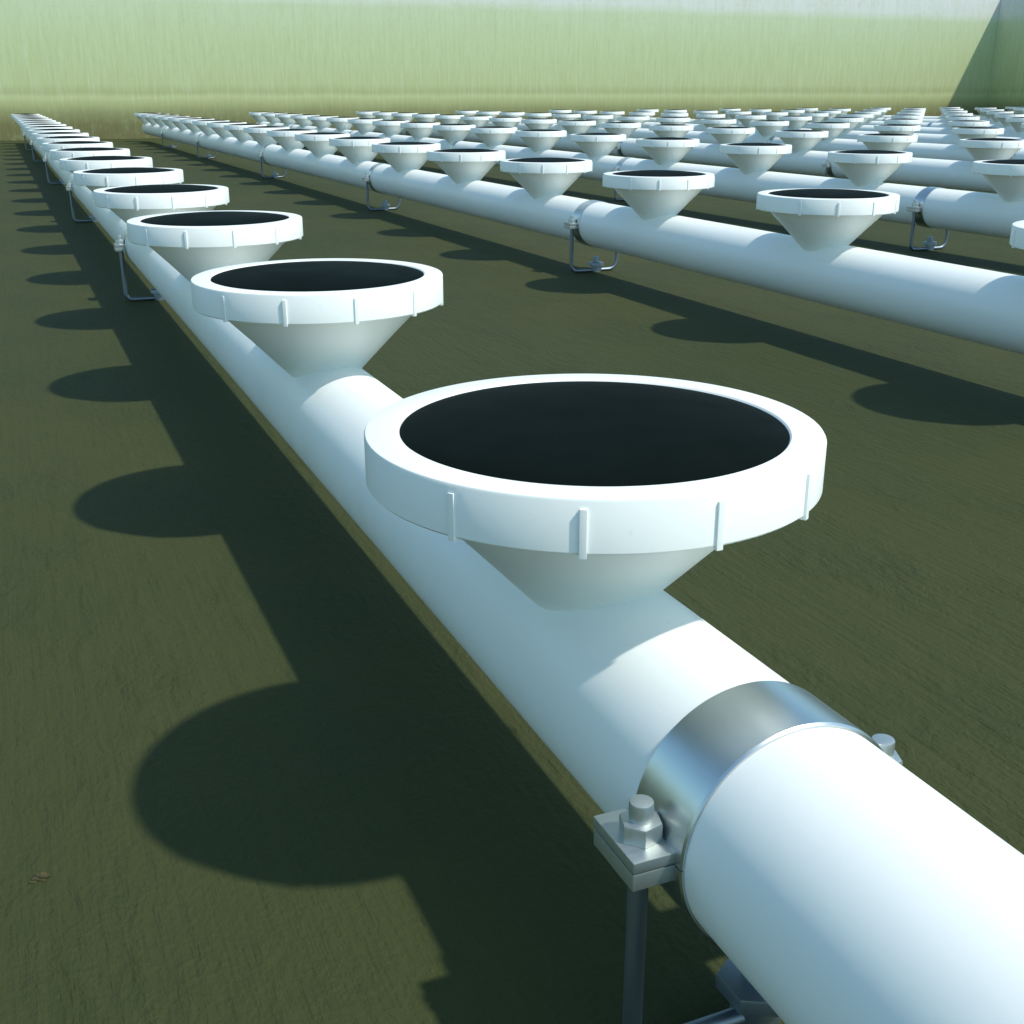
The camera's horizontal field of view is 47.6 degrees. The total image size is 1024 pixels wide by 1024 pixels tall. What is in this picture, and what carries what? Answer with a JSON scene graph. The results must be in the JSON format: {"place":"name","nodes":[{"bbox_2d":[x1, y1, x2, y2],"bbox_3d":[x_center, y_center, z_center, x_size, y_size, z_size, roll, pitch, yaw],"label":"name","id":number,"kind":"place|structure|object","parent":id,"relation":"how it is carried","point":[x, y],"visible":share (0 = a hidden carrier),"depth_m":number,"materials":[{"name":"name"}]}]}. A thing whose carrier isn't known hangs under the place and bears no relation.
{"place":"outdoors","nodes":[
{"label":"outdoors","id":0,"kind":"place"},
{"bbox_2d":[29,871,49,882],"bbox_3d":[-0.262,0.202,0.645,0.011,0.004,0.006,-8,21,-22],"label":"dirt clod","id":1,"kind":"object","parent":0,"point":[41,876],"visible":1,"depth_m":0.64,"materials":[{"name":"brown soil"}]},
{"bbox_2d":[0,135,1023,1023],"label":"ground","id":2,"kind":"structure","parent":0,"point":[274,747],"depth_m":0.94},
{"bbox_2d":[22,132,35,149],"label":"pipe bracket","id":3,"kind":"object","parent":2,"relation":"on","point":[23,134],"visible":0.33,"depth_m":9.02,"materials":[{"name":"metal"}]},
{"bbox_2d":[30,140,42,161],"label":"pipe bracket","id":4,"kind":"object","parent":2,"relation":"on","point":[31,143],"visible":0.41,"depth_m":7.43,"materials":[{"name":"metal"}]},
{"bbox_2d":[43,152,64,183],"bbox_3d":[-2.186,-1.674,5.616,0.147,0.168,0.042,-8,21,-22],"label":"pipe bracket","id":5,"kind":"object","parent":2,"relation":"on","point":[45,159],"visible":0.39,"depth_m":5.60,"materials":[{"name":"metal"}]},
{"bbox_2d":[66,178,97,221],"bbox_3d":[-1.432,-1.071,3.941,0.147,0.168,0.042,-8,21,-22],"label":"pipe bracket","id":6,"kind":"object","parent":2,"relation":"on","point":[69,187],"visible":0.4,"depth_m":3.93,"materials":[{"name":"metal"}]},
{"bbox_2d":[113,230,164,300],"bbox_3d":[-0.752,-0.529,2.432,0.147,0.168,0.042,-8,21,-22],"label":"pipe bracket","id":7,"kind":"object","parent":2,"relation":"on","point":[120,245],"visible":0.36,"depth_m":2.42,"materials":[{"name":"metal"}]},
{"bbox_2d":[10,113,1023,1023],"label":"air pipe","id":8,"kind":"object","parent":7,"relation":"on","point":[540,541],"visible":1,"depth_m":0.55,"materials":[{"name":"white plastic"}]},
{"bbox_2d":[160,126,178,147],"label":"pipe bracket","id":9,"kind":"object","parent":2,"relation":"on","point":[161,133],"visible":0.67,"depth_m":9.42,"materials":[{"name":"metal"}]},
{"bbox_2d":[195,133,216,158],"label":"pipe bracket","id":10,"kind":"object","parent":2,"relation":"on","point":[197,143],"visible":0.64,"depth_m":7.83,"materials":[{"name":"metal"}]},
{"bbox_2d":[258,144,286,177],"bbox_3d":[-1.234,-1.812,5.995,0.147,0.168,0.042,-8,21,-22],"label":"pipe bracket","id":11,"kind":"object","parent":2,"relation":"on","point":[274,173],"visible":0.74,"depth_m":5.99,"materials":[{"name":"metal"}]},
{"bbox_2d":[362,163,400,210],"bbox_3d":[-0.479,-1.210,4.320,0.147,0.168,0.042,-8,21,-22],"label":"pipe bracket","id":12,"kind":"object","parent":2,"relation":"on","point":[366,178],"visible":0.62,"depth_m":4.31,"materials":[{"name":"metal"}]},
{"bbox_2d":[0,0,999,140],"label":"tank wall","id":13,"kind":"structure","parent":2,"relation":"on","point":[104,69],"depth_m":12.44,"materials":[{"name":"green paint"}]},
{"bbox_2d":[564,200,618,272],"bbox_3d":[0.200,-0.667,2.811,0.147,0.168,0.042,-8,21,-22],"label":"pipe bracket","id":14,"kind":"object","parent":2,"relation":"on","point":[572,224],"visible":0.73,"depth_m":2.79,"materials":[{"name":"metal"}]},
{"bbox_2d":[134,112,1023,354],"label":"air pipe","id":15,"kind":"object","parent":14,"relation":"on","point":[813,256],"visible":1,"depth_m":2.39,"materials":[{"name":"white plastic"}]},
{"bbox_2d":[615,138,626,156],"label":"pipe bracket","id":16,"kind":"object","parent":2,"relation":"on","point":[618,148],"visible":0.24,"depth_m":6.72,"materials":[{"name":"metal"}]},
{"bbox_2d":[611,157,632,200],"bbox_3d":[0.473,-1.348,4.699,0.147,0.168,0.042,-8,21,-22],"label":"pipe bracket","id":17,"kind":"object","parent":2,"relation":"on","point":[617,167],"visible":0.27,"depth_m":4.67,"materials":[{"name":"metal"}]},
{"bbox_2d":[593,681,902,1023],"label":"pipe bracket","id":18,"kind":"object","parent":2,"relation":"on","point":[705,750],"visible":0.49,"depth_m":0.48,"materials":[{"name":"metal"}]},
{"bbox_2d":[767,135,774,142],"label":"pipe bracket","id":19,"kind":"object","parent":2,"relation":"on","point":[771,138],"visible":0.12,"depth_m":7.09,"materials":[{"name":"metal"}]},
{"bbox_2d":[455,110,1023,161],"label":"air pipe","id":20,"kind":"object","parent":19,"relation":"on","point":[766,129],"visible":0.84,"depth_m":7.05,"materials":[{"name":"white plastic"}]},
{"bbox_2d":[822,160,837,177],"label":"pipe bracket","id":21,"kind":"object","parent":2,"relation":"on","point":[828,171],"visible":0.24,"depth_m":5.05,"materials":[{"name":"metal"}]},
{"bbox_2d":[355,111,1023,192],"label":"air pipe","id":22,"kind":"object","parent":21,"relation":"on","point":[802,158],"visible":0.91,"depth_m":5.25,"materials":[{"name":"white plastic"}]},
{"bbox_2d":[906,187,948,250],"bbox_3d":[1.153,-0.805,3.190,0.147,0.168,0.042,-8,21,-22],"label":"pipe bracket","id":23,"kind":"object","parent":2,"relation":"on","point":[916,208],"visible":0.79,"depth_m":3.17,"materials":[{"name":"metal"}]},
{"bbox_2d":[249,112,1023,238],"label":"air pipe","id":24,"kind":"object","parent":23,"relation":"on","point":[751,176],"visible":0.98,"depth_m":3.85,"materials":[{"name":"white plastic"}]},
{"bbox_2d":[987,0,1023,110],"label":"tank wall","id":25,"kind":"structure","parent":2,"relation":"on","point":[1006,87],"depth_m":14.81,"materials":[{"name":"green paint"}]},
{"bbox_2d":[1005,106,1023,113],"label":"air pipe","id":26,"kind":"object","parent":2,"relation":"on","point":[1009,108],"visible":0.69,"depth_m":14.28,"materials":[{"name":"white plastic"}]},
{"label":"pipe bracket","id":27,"kind":"object","parent":2,"relation":"on","visible":0},
{"bbox_2d":[870,107,1023,120],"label":"air pipe","id":28,"kind":"object","parent":27,"relation":"on","point":[983,111],"visible":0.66,"depth_m":12.71,"materials":[{"name":"white plastic"}]},
{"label":"pipe bracket","id":29,"kind":"object","parent":2,"relation":"on","visible":0},
{"bbox_2d":[939,107,1023,116],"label":"air pipe","id":30,"kind":"object","parent":29,"relation":"on","point":[1018,110],"visible":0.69,"depth_m":13.40,"materials":[{"name":"white plastic"}]},
{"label":"pipe bracket","id":31,"kind":"object","parent":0,"visible":0},
{"bbox_2d":[549,109,1023,144],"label":"air pipe","id":32,"kind":"object","parent":31,"relation":"on","point":[797,122],"visible":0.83,"depth_m":8.43,"materials":[{"name":"white plastic"}]},
{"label":"pipe bracket","id":33,"kind":"object","parent":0,"visible":0},
{"bbox_2d":[636,109,1023,137],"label":"air pipe","id":34,"kind":"object","parent":33,"relation":"on","point":[1015,123],"visible":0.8,"depth_m":9.34,"materials":[{"name":"white plastic"}]},
{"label":"pipe bracket","id":35,"kind":"object","parent":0,"visible":0},
{"bbox_2d":[719,108,1023,129],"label":"air pipe","id":36,"kind":"object","parent":35,"relation":"on","point":[1001,118],"visible":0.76,"depth_m":10.64,"materials":[{"name":"white plastic"}]},
{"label":"pipe bracket","id":37,"kind":"object","parent":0,"visible":0},
{"bbox_2d":[797,108,1013,124],"bbox_3d":[5.660,-2.664,8.111,0.238,0.192,12.056,-8,21,-22],"label":"air pipe","id":38,"kind":"object","parent":37,"relation":"on","point":[995,121],"visible":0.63,"depth_m":11.55,"materials":[{"name":"white plastic"}]}
]}

